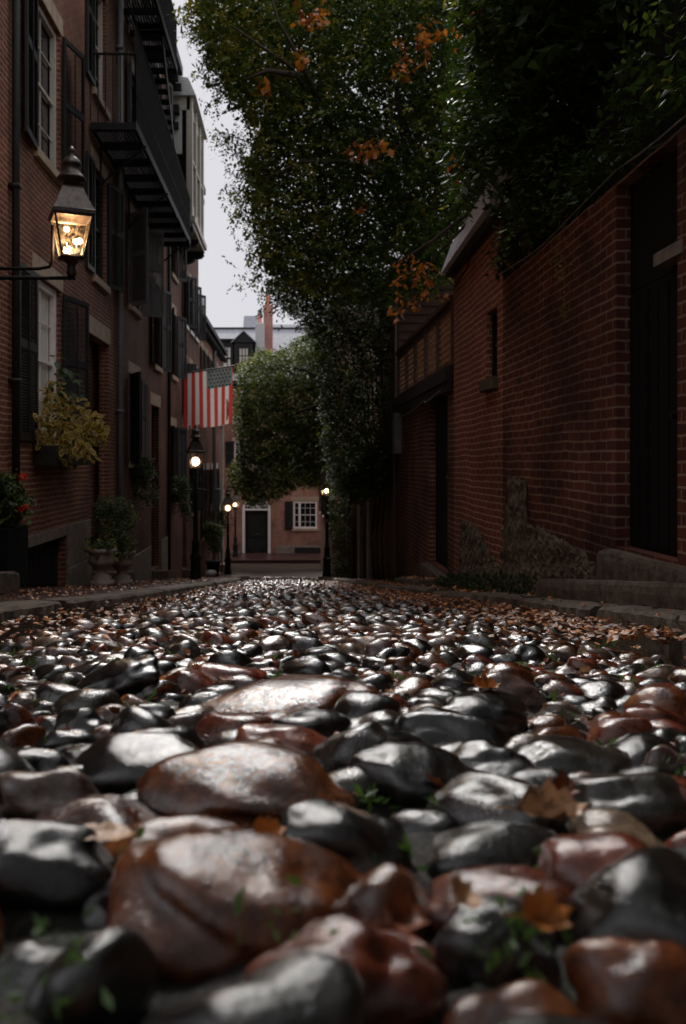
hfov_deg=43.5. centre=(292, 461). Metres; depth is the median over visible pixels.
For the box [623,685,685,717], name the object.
cobblestone
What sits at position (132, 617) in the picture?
cobblestone
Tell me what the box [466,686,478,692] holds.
cobblestone
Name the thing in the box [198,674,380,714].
cobblestone
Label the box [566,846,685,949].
cobblestone
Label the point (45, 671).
cobblestone
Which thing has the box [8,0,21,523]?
downspout
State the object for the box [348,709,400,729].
cobblestone
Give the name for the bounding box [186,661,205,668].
cobblestone
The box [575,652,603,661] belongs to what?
cobblestone
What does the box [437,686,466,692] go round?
cobblestone
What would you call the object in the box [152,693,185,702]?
cobblestone
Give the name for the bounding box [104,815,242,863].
cobblestone
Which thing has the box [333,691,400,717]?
cobblestone
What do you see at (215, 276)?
sky
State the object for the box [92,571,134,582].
stone step
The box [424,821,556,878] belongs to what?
cobblestone
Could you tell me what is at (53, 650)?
cobblestone
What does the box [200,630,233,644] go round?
cobblestone
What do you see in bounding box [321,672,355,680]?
cobblestone
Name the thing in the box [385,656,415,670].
cobblestone
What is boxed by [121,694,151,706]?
cobblestone
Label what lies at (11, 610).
kerb
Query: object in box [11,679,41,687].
cobblestone
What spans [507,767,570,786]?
cobblestone
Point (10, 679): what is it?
cobblestone
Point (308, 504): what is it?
window
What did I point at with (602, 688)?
cobblestone
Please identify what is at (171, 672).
cobblestone
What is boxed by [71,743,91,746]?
cobblestone
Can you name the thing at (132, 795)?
cobblestone
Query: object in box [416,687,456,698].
cobblestone
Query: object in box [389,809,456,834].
cobblestone
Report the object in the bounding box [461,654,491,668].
cobblestone
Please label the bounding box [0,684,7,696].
cobblestone
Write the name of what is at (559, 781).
fallen leaf
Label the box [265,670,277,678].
cobblestone
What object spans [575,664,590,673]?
fallen leaf
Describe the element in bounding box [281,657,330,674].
cobblestone
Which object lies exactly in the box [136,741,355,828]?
cobblestone
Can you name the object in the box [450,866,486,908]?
fallen leaf
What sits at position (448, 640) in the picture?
cobblestone
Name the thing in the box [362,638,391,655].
cobblestone
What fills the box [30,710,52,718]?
cobblestone
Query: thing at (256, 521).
door
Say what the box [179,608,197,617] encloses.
cobblestone
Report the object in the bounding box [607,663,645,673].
cobblestone
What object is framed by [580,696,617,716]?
cobblestone
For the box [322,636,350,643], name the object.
cobblestone
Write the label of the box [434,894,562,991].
cobblestone
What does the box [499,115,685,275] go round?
coping
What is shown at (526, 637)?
cobblestone
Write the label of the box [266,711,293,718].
cobblestone
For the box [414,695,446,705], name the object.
cobblestone
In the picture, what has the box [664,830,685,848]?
cobblestone
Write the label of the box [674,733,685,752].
cobblestone
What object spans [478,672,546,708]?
cobblestone
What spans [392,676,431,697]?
cobblestone
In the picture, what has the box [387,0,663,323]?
tree
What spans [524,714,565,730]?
cobblestone
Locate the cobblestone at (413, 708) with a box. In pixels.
[410,703,442,710]
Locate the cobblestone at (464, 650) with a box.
[454,644,493,657]
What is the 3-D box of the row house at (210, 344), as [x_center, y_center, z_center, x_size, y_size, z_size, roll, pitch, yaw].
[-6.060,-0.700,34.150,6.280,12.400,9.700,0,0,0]
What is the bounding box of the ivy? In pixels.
[261,266,392,581]
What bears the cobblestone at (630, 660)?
on the road
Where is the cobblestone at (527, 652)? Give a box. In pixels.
[507,643,546,661]
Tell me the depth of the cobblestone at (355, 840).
0.84 m
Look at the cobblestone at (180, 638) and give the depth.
3.36 m
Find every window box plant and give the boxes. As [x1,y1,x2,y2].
[33,354,109,469]
[129,454,160,510]
[171,475,193,520]
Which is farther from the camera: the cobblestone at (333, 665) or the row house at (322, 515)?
the row house at (322, 515)
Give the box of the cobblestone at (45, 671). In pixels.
[35,664,70,679]
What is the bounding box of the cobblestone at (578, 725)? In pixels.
[541,710,589,731]
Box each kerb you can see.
[0,576,249,640]
[318,576,685,665]
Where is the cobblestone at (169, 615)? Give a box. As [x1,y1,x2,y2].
[156,610,184,622]
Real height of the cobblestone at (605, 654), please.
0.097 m
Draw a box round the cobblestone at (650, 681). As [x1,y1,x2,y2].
[638,677,675,685]
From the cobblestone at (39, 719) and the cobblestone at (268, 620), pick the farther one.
the cobblestone at (268, 620)
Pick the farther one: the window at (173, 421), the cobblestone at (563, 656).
the window at (173, 421)
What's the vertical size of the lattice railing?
0.870 m
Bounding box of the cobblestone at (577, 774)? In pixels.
[568,771,593,777]
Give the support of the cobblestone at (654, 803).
on the road
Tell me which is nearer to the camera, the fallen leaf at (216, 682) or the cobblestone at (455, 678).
the fallen leaf at (216, 682)
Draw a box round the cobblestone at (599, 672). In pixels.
[580,670,609,677]
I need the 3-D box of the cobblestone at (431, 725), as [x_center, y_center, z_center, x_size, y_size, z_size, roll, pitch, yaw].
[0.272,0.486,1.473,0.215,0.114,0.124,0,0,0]
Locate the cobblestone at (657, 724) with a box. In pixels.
[649,718,685,732]
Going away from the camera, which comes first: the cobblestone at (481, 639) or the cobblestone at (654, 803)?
the cobblestone at (654, 803)
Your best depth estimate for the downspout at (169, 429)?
21.86 m
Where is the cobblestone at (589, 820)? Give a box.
[569,807,669,847]
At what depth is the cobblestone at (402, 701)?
1.86 m
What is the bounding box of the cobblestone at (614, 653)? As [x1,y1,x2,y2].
[607,650,623,657]
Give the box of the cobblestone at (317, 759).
[302,751,328,772]
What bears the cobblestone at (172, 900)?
on the road
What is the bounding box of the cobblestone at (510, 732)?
[483,718,521,736]
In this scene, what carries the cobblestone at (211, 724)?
on the road
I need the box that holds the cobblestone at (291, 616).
[270,614,293,618]
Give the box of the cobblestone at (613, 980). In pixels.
[563,935,685,1023]
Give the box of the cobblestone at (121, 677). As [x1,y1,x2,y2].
[76,656,162,696]
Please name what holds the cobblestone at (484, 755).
on the road
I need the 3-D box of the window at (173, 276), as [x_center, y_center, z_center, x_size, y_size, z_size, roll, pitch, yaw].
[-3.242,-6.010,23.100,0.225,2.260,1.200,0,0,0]
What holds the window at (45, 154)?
in the row house at (71, 322)
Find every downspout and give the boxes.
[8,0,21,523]
[115,0,124,548]
[167,82,170,569]
[213,350,220,559]
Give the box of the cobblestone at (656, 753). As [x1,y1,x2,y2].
[643,744,685,764]
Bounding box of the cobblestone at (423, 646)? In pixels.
[402,638,432,652]
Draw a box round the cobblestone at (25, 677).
[10,675,36,681]
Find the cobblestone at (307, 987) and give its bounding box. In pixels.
[141,951,368,1023]
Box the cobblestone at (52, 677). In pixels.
[44,672,84,681]
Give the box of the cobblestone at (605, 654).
[577,644,612,659]
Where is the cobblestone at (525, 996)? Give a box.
[443,978,585,1023]
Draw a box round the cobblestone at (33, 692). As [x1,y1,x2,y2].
[7,690,34,697]
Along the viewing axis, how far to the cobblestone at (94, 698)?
1.76 m
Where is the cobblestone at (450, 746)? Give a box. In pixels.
[432,741,465,751]
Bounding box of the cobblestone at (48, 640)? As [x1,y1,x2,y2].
[31,634,69,645]
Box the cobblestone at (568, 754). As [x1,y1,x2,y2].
[512,734,630,774]
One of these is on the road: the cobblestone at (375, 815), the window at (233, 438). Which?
the cobblestone at (375, 815)
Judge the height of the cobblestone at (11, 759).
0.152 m
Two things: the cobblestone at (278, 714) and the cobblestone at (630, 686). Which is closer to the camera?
the cobblestone at (278, 714)
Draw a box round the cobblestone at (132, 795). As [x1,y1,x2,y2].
[119,792,140,802]
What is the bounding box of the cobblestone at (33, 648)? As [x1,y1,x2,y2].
[16,646,45,654]
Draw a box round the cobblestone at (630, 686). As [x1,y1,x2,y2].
[614,680,642,693]
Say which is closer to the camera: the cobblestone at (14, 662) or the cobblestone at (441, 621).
the cobblestone at (14, 662)
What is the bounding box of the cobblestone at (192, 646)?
[161,639,201,658]
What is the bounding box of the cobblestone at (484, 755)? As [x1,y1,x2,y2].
[452,740,536,775]
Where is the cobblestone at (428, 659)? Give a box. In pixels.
[415,654,450,666]
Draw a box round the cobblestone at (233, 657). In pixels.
[206,650,252,666]
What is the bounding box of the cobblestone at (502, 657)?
[488,652,522,662]
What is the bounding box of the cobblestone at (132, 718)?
[110,704,172,734]
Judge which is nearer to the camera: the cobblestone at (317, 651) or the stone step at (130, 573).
the cobblestone at (317, 651)
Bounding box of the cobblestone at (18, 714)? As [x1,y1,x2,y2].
[3,703,34,727]
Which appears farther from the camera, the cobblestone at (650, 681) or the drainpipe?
the drainpipe
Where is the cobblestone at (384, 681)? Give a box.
[354,672,394,689]
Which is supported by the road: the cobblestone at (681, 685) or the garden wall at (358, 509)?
the cobblestone at (681, 685)
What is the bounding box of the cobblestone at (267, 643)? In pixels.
[258,635,288,651]
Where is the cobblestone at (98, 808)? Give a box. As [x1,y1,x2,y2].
[34,794,158,844]
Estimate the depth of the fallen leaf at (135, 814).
0.97 m
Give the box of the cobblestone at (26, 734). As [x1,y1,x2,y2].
[0,723,45,747]
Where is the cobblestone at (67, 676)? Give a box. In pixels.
[54,671,83,685]
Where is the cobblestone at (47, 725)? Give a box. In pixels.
[37,718,55,731]
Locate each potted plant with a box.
[78,536,120,585]
[90,494,140,584]
[203,519,226,575]
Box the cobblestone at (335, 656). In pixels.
[318,651,361,665]
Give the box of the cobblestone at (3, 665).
[0,663,9,669]
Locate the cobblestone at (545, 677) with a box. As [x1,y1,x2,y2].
[534,672,568,682]
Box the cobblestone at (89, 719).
[54,707,111,732]
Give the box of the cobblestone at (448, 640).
[427,634,455,648]
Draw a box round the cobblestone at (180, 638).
[169,633,203,644]
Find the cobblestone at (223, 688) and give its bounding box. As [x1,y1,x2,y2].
[190,685,239,694]
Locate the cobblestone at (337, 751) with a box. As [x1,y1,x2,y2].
[312,721,401,771]
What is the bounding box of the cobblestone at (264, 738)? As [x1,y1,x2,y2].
[246,735,281,743]
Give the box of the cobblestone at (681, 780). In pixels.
[672,775,685,799]
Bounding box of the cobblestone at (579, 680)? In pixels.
[569,677,597,684]
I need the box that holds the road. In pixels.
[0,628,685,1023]
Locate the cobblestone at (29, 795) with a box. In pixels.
[0,767,99,820]
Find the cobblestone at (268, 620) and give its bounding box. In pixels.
[257,616,289,624]
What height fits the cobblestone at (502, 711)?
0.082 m
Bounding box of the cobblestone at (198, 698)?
[178,691,222,707]
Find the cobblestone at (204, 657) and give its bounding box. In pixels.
[195,655,210,661]
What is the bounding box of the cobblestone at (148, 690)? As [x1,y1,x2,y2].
[135,680,180,701]
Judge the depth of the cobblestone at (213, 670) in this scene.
2.24 m
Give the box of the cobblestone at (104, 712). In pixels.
[94,704,125,721]
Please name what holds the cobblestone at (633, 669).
on the road
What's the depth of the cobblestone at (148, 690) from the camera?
1.99 m
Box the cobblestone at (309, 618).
[301,612,334,624]
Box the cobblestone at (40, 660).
[22,654,58,669]
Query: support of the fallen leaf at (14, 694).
on the leaf litter
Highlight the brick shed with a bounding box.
[440,110,582,591]
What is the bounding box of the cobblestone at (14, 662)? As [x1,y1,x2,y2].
[0,658,21,665]
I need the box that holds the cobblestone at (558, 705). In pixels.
[539,701,581,714]
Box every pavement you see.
[0,575,242,601]
[224,553,320,563]
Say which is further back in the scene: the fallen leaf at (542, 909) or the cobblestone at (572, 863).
the cobblestone at (572, 863)
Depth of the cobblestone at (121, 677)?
2.00 m
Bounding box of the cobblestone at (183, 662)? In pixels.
[174,658,194,666]
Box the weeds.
[0,570,685,1022]
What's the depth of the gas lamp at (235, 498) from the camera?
43.12 m
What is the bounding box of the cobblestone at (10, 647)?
[0,638,22,653]
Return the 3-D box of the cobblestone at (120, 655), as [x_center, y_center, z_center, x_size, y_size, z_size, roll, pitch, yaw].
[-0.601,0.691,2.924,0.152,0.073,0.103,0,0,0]
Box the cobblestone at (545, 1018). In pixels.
[488,1013,605,1023]
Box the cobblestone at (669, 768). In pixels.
[618,763,684,776]
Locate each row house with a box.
[0,0,124,588]
[114,0,182,580]
[171,104,205,577]
[198,316,227,575]
[319,297,378,577]
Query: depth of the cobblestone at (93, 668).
2.37 m
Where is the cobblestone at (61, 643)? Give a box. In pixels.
[43,641,70,648]
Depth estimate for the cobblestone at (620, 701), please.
1.96 m
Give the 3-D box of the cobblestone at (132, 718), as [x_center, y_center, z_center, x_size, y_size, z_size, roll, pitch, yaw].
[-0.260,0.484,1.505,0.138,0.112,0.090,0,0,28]
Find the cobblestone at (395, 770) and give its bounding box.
[347,741,475,807]
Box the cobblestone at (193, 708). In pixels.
[174,705,217,713]
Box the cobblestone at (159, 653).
[154,650,164,659]
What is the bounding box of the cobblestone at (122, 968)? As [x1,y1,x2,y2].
[24,927,159,1023]
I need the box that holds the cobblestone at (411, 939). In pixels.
[378,929,444,975]
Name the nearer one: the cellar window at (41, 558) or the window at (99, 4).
the cellar window at (41, 558)
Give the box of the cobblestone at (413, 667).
[406,661,430,673]
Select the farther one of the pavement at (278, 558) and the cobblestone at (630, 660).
the pavement at (278, 558)
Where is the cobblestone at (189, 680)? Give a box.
[163,669,215,693]
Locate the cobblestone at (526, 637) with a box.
[505,634,535,641]
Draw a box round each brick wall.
[392,365,453,586]
[500,123,685,595]
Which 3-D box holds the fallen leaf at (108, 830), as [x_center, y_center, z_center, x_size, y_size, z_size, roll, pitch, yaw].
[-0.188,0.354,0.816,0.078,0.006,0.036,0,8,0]
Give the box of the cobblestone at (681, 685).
[675,680,685,689]
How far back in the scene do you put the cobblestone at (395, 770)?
1.12 m
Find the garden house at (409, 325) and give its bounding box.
[373,264,453,441]
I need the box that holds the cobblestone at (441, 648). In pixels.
[430,645,454,651]
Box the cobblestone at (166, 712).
[110,702,175,723]
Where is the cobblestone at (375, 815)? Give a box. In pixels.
[366,811,382,817]
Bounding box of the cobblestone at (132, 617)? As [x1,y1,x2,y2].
[116,614,140,622]
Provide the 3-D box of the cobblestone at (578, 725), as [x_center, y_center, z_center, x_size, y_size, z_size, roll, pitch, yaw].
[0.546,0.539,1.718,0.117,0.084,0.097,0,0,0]
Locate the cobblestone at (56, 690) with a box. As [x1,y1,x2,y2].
[34,682,80,701]
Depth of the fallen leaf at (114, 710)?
1.59 m
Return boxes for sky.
[172,0,460,326]
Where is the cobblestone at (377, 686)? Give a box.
[357,681,385,692]
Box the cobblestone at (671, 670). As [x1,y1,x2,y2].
[654,667,675,672]
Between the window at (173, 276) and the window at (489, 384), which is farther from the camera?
the window at (173, 276)
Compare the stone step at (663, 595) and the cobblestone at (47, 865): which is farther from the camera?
the stone step at (663, 595)
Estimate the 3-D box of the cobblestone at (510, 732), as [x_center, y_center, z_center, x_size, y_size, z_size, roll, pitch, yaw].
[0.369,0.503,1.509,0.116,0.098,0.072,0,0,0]
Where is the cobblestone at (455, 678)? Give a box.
[430,669,475,691]
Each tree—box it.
[164,0,517,331]
[224,325,369,508]
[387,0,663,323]
[468,0,678,149]
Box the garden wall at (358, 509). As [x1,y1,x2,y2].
[337,441,397,580]
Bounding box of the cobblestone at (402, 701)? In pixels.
[381,693,410,707]
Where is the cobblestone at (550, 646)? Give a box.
[545,644,559,649]
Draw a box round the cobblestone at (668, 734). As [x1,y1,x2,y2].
[652,727,683,742]
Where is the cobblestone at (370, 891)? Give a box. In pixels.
[348,862,429,942]
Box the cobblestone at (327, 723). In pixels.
[272,708,351,737]
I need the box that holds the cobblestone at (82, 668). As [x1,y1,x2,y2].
[73,659,105,672]
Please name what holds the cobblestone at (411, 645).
on the road
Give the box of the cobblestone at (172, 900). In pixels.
[105,830,361,983]
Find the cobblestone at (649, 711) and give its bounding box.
[621,702,685,726]
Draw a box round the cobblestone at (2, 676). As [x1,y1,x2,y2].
[0,671,6,680]
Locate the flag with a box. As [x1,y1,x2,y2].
[184,364,237,429]
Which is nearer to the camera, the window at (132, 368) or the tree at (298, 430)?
the window at (132, 368)
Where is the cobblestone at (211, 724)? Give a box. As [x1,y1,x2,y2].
[194,712,273,740]
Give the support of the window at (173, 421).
in the row house at (188, 316)
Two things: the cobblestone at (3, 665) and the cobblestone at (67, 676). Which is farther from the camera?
the cobblestone at (3, 665)
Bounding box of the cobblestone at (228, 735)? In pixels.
[205,728,237,746]
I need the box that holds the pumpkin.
[206,570,216,575]
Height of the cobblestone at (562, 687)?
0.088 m
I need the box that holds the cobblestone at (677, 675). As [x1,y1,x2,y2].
[668,668,685,682]
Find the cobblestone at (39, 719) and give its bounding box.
[35,715,56,723]
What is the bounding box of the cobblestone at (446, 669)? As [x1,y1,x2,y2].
[441,667,456,672]
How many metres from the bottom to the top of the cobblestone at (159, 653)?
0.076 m
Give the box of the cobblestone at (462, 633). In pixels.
[443,630,467,641]
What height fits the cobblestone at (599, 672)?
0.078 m
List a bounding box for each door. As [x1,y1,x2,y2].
[245,510,267,552]
[436,395,447,568]
[630,270,676,556]
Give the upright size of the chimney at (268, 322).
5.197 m
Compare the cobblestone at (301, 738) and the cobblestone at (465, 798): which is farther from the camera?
the cobblestone at (301, 738)
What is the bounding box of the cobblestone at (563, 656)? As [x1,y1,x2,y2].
[546,651,571,662]
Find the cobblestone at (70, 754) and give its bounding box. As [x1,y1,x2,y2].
[60,745,88,765]
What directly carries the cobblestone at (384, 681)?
on the road
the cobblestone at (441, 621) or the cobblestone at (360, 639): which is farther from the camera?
the cobblestone at (441, 621)
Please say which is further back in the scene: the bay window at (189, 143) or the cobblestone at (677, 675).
the bay window at (189, 143)
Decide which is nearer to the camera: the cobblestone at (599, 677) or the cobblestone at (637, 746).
the cobblestone at (637, 746)
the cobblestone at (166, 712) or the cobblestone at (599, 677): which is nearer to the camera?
the cobblestone at (166, 712)
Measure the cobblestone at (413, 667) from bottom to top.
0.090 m
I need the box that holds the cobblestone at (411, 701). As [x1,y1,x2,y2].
[407,696,421,706]
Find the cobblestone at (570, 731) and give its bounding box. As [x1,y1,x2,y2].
[535,725,584,739]
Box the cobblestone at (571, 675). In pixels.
[564,673,580,678]
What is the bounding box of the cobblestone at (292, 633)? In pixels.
[281,631,308,639]
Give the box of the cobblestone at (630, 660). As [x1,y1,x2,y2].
[612,658,634,662]
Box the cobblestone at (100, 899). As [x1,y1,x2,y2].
[78,878,110,929]
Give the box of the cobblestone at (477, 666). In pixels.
[464,661,488,674]
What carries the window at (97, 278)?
in the row house at (71, 322)
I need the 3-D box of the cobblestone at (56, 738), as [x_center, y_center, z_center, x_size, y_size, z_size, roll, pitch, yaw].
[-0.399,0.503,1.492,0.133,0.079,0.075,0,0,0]
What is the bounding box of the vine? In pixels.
[480,0,685,324]
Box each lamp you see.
[0,146,95,279]
[184,425,206,579]
[217,503,229,571]
[221,486,234,573]
[231,490,240,556]
[318,467,331,576]
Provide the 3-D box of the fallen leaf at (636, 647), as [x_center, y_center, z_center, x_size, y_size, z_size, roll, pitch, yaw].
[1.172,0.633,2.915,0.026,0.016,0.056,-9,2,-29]
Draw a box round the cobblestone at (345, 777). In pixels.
[328,767,379,808]
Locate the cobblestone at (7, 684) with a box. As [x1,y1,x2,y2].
[0,679,17,694]
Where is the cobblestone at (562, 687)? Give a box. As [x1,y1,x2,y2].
[541,679,586,700]
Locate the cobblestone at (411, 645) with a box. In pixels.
[392,641,421,651]
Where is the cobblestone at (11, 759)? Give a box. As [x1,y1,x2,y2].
[0,741,35,804]
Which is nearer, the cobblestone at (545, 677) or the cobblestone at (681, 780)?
the cobblestone at (681, 780)
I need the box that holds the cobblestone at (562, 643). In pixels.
[546,639,579,654]
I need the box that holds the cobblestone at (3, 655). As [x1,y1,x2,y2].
[0,652,18,659]
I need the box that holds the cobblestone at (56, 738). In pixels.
[35,728,96,748]
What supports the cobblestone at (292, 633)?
on the road
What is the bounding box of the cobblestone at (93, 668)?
[83,662,107,674]
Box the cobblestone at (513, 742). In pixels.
[502,732,542,749]
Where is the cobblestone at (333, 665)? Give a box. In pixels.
[325,661,346,671]
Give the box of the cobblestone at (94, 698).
[50,688,124,714]
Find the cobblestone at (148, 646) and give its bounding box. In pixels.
[137,643,159,649]
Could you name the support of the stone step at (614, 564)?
on the pavement
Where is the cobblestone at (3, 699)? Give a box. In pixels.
[0,693,10,704]
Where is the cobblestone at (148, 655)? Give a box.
[138,654,158,659]
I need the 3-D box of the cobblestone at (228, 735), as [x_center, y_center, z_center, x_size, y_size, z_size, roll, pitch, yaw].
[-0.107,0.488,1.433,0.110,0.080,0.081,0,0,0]
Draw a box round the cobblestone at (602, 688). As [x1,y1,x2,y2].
[579,680,627,699]
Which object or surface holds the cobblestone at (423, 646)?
on the road
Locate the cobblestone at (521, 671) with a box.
[485,661,534,684]
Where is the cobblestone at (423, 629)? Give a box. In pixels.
[402,626,433,633]
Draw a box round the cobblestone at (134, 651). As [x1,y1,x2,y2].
[123,645,154,657]
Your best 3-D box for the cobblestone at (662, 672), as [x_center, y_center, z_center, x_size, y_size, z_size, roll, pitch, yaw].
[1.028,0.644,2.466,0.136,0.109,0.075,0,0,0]
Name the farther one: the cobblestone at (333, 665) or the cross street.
the cross street
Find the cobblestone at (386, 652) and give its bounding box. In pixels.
[373,647,410,657]
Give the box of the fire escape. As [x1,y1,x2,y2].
[90,0,190,265]
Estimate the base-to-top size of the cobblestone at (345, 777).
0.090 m
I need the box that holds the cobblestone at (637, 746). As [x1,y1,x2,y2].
[606,731,678,765]
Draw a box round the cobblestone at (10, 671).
[0,665,32,677]
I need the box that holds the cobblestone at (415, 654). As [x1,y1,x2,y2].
[391,642,423,659]
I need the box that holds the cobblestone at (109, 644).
[85,639,123,650]
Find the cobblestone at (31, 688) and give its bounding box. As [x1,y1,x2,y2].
[15,685,39,691]
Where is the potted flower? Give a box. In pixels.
[0,468,36,588]
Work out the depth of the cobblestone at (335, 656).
2.69 m
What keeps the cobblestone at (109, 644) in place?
on the road
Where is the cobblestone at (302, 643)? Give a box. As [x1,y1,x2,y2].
[287,635,322,653]
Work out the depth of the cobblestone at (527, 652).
2.93 m
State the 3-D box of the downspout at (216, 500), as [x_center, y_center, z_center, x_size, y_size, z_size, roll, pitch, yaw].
[-3.050,-0.150,34.650,0.300,8.900,0.500,0,0,0]
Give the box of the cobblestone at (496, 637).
[472,631,500,643]
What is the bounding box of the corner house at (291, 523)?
[213,323,320,552]
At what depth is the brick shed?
9.15 m
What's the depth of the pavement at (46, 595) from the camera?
9.69 m
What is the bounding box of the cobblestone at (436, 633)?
[426,630,446,636]
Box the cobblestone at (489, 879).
[426,865,574,941]
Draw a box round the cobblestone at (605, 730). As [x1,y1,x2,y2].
[586,715,652,744]
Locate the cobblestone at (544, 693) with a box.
[538,688,555,701]
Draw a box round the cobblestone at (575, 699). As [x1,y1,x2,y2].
[557,694,593,705]
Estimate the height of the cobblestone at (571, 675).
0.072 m
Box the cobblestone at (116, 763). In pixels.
[71,731,199,793]
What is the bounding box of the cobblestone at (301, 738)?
[235,723,327,752]
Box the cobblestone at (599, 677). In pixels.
[588,675,623,680]
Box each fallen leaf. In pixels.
[7,687,24,700]
[13,682,25,686]
[84,820,135,841]
[108,704,120,713]
[123,806,143,821]
[157,682,179,693]
[183,648,189,654]
[211,678,223,684]
[215,674,235,679]
[242,815,286,833]
[372,887,428,931]
[424,771,444,786]
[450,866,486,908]
[462,672,501,688]
[495,777,588,820]
[502,881,574,930]
[543,656,551,662]
[552,768,579,795]
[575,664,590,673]
[630,644,641,649]
[657,638,663,644]
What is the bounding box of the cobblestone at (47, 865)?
[0,819,114,911]
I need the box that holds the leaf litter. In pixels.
[0,575,685,828]
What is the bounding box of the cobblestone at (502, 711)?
[440,692,527,732]
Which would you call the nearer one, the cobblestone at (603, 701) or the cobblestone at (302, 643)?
the cobblestone at (603, 701)
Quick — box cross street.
[220,564,322,578]
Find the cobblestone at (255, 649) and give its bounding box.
[232,643,262,655]
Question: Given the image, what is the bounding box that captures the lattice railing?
[396,295,453,396]
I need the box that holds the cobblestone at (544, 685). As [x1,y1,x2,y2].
[540,680,576,688]
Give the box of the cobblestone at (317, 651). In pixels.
[299,645,337,657]
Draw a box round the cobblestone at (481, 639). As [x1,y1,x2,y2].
[458,633,502,647]
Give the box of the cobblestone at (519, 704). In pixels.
[481,689,530,717]
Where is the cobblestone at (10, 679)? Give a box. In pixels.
[7,675,21,681]
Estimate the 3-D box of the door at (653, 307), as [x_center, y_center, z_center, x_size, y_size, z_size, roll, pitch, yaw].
[2.095,-0.260,4.870,0.130,1.560,0.860,0,0,0]
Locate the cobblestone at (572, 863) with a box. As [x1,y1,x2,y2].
[537,831,647,892]
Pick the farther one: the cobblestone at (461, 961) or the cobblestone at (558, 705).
the cobblestone at (558, 705)
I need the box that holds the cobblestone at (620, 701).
[615,693,633,707]
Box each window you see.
[25,539,57,587]
[32,251,66,446]
[33,0,62,187]
[91,145,110,294]
[92,0,110,120]
[128,50,140,173]
[128,360,140,467]
[129,0,140,48]
[129,201,142,319]
[153,276,162,373]
[171,76,207,264]
[171,270,178,284]
[171,303,178,382]
[171,417,176,492]
[189,272,194,337]
[190,454,194,515]
[232,437,248,467]
[291,497,318,530]
[479,310,498,392]
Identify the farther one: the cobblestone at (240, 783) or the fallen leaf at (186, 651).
the fallen leaf at (186, 651)
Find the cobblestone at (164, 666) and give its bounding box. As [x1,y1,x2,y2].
[158,660,176,672]
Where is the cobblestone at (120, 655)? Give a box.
[95,653,124,658]
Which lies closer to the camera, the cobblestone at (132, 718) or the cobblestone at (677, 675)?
the cobblestone at (132, 718)
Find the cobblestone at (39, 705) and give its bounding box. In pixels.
[21,700,54,711]
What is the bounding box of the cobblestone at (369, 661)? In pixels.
[361,656,386,670]
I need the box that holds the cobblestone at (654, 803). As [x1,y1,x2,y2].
[570,773,685,836]
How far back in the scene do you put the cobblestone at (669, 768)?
1.21 m
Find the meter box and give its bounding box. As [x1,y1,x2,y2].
[391,413,401,453]
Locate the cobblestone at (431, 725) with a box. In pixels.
[394,706,510,747]
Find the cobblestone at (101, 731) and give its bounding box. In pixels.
[92,724,111,739]
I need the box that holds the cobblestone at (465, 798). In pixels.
[426,770,566,832]
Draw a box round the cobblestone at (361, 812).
[332,802,372,816]
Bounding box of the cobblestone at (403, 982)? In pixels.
[244,913,447,1023]
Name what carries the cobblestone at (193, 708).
on the road
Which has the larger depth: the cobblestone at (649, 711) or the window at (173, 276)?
the window at (173, 276)
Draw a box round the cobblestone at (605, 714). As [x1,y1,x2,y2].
[587,711,620,727]
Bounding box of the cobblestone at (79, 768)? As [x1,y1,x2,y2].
[47,765,82,771]
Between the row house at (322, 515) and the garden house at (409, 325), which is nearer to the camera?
the garden house at (409, 325)
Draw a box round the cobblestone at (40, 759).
[15,748,65,771]
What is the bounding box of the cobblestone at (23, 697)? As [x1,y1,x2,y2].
[8,691,33,704]
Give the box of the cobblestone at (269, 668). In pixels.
[258,666,281,674]
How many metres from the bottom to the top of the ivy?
8.526 m
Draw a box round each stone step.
[0,571,19,593]
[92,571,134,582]
[152,570,175,579]
[183,569,189,577]
[219,562,224,571]
[393,578,444,587]
[418,562,445,578]
[535,578,685,609]
[596,549,685,582]
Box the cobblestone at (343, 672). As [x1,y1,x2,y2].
[331,668,358,678]
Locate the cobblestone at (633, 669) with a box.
[614,665,644,677]
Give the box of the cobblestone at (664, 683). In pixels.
[636,682,679,690]
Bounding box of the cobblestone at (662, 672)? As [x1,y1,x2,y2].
[635,667,670,678]
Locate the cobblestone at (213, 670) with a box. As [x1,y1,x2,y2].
[195,663,267,682]
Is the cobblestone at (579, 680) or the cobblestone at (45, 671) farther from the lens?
the cobblestone at (45, 671)
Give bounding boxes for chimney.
[257,310,262,322]
[263,292,272,361]
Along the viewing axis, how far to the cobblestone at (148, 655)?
2.59 m
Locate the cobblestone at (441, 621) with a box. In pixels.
[437,613,455,625]
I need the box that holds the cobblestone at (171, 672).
[165,666,189,674]
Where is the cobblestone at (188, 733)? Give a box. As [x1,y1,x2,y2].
[134,724,208,748]
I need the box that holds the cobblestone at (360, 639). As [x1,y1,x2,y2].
[346,635,376,645]
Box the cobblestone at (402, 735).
[380,724,423,742]
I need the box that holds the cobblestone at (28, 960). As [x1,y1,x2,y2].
[0,939,65,995]
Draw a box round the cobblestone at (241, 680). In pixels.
[220,673,257,686]
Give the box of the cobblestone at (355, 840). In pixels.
[280,798,416,875]
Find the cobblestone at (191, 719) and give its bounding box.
[168,711,206,727]
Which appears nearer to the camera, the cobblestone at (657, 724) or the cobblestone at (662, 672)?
the cobblestone at (657, 724)
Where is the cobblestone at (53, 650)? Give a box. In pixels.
[45,646,80,656]

